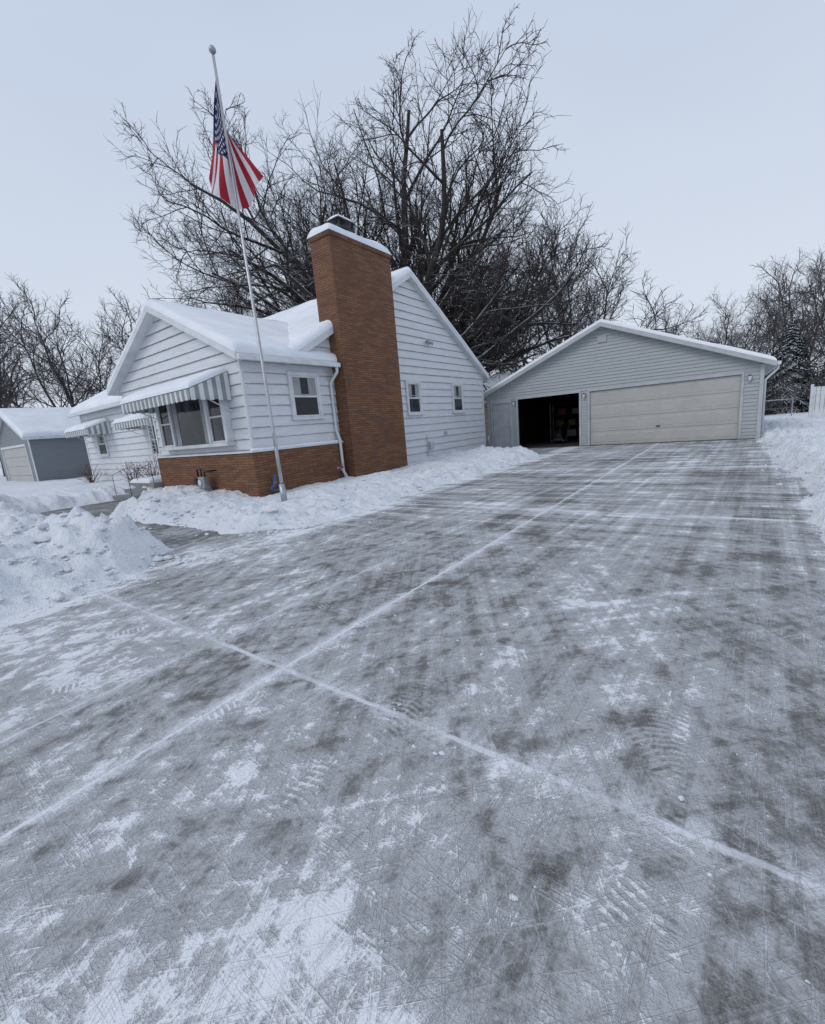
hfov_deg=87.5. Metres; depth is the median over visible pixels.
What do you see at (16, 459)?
garage door
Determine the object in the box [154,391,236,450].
picture window
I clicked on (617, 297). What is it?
bare tree
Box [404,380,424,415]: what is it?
window
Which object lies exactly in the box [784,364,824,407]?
dry shrub
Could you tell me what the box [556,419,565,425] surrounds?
cardboard box
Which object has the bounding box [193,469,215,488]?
gas meter
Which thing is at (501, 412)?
side door
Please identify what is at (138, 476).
dry shrub
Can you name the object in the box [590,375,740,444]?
garage door
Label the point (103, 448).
window
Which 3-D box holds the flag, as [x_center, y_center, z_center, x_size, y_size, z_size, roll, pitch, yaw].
[-3.229,-6.563,7.661,0.980,2.020,0.336,-6,11,-6]
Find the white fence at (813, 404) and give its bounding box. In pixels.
[808,384,824,417]
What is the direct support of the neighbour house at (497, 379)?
on the snow ground
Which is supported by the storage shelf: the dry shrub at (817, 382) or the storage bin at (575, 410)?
the storage bin at (575, 410)
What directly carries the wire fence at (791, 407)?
on the snow ground
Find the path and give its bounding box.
[37,501,220,547]
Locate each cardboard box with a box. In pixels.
[555,430,563,436]
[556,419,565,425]
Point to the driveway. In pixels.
(144, 883)
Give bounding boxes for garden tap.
[270,474,278,491]
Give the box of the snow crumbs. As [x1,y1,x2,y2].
[0,430,824,983]
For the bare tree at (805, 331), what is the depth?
38.25 m
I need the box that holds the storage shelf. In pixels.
[550,402,578,440]
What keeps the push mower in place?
on the garage at (621, 383)
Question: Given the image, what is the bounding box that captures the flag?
[209,81,262,208]
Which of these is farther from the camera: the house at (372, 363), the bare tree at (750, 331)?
the bare tree at (750, 331)
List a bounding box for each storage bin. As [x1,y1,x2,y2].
[558,408,567,414]
[567,428,577,435]
[568,419,576,424]
[572,408,578,413]
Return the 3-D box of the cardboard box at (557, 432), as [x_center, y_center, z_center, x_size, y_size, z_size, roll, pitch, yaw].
[7.869,-4.212,23.089,0.424,0.312,0.344,3,14,36]
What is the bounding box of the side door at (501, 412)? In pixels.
[493,403,510,447]
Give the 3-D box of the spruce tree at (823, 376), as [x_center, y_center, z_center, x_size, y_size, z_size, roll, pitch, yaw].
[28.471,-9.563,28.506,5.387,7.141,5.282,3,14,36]
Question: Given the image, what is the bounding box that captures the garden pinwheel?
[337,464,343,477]
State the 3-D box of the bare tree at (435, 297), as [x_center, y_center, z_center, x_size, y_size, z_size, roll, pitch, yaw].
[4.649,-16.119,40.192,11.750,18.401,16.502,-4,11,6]
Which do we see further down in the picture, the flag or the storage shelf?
the storage shelf
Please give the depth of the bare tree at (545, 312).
38.19 m
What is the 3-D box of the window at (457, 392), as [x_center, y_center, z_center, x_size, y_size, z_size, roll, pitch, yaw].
[1.853,-4.602,17.398,0.130,1.177,0.940,3,14,36]
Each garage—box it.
[0,407,92,480]
[483,319,781,447]
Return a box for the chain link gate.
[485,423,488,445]
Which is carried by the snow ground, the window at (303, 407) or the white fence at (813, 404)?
the white fence at (813, 404)
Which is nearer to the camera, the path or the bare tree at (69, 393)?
the path
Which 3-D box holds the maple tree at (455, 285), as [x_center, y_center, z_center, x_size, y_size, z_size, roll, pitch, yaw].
[-1.017,-14.699,25.619,28.170,22.214,21.280,-4,11,6]
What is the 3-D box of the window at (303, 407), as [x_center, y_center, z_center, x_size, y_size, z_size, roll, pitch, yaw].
[-2.757,-3.010,11.182,0.130,1.187,1.080,3,14,36]
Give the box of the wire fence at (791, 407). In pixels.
[767,398,793,415]
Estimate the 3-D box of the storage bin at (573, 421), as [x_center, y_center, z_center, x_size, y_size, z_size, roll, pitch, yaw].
[8.388,-4.713,22.572,0.371,0.273,0.301,3,14,36]
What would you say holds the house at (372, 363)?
on the snow ground
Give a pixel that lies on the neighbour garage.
(36, 444)
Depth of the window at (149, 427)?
16.12 m
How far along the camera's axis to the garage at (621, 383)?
16.69 m
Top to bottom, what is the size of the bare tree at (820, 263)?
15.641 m
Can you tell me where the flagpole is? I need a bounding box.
[209,45,286,501]
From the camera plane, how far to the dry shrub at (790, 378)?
27.30 m
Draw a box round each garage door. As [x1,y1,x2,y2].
[3,447,32,480]
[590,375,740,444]
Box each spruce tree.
[765,316,824,414]
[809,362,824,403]
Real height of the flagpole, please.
8.067 m
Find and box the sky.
[0,0,824,463]
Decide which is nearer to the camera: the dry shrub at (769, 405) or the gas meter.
the gas meter
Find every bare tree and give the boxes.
[0,273,120,407]
[0,294,70,476]
[27,287,142,406]
[417,242,521,375]
[458,200,710,379]
[466,239,614,373]
[650,303,721,342]
[688,285,787,354]
[718,298,822,378]
[734,247,824,367]
[768,246,824,362]
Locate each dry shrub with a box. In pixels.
[72,463,106,482]
[116,461,147,482]
[125,456,160,477]
[764,366,809,414]
[765,354,823,409]
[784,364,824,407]
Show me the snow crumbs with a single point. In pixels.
(56, 596)
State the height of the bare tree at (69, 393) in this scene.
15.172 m
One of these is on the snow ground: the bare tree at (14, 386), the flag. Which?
the bare tree at (14, 386)
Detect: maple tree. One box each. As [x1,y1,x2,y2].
[106,3,615,407]
[109,220,316,378]
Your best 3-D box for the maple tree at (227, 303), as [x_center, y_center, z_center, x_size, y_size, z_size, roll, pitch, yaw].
[-11.031,-10.807,29.850,19.615,15.815,15.783,-2,11,13]
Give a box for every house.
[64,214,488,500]
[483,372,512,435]
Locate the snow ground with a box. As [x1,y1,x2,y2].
[0,412,824,619]
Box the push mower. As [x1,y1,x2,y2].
[551,422,569,443]
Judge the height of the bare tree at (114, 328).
15.509 m
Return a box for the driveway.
[0,439,824,1023]
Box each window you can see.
[95,434,109,456]
[146,424,159,456]
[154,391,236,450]
[286,371,325,419]
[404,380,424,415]
[451,383,465,412]
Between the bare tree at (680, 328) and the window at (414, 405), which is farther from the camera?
the bare tree at (680, 328)
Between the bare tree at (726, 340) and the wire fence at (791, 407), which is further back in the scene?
the bare tree at (726, 340)
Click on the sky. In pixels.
(698, 125)
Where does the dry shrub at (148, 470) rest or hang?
on the snow ground
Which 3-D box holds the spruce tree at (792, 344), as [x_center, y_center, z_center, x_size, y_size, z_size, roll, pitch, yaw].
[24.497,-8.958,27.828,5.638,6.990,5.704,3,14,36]
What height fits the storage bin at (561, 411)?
0.312 m
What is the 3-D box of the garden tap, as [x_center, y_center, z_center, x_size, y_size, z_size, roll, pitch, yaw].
[-3.322,-0.702,10.349,0.208,0.433,0.373,3,14,36]

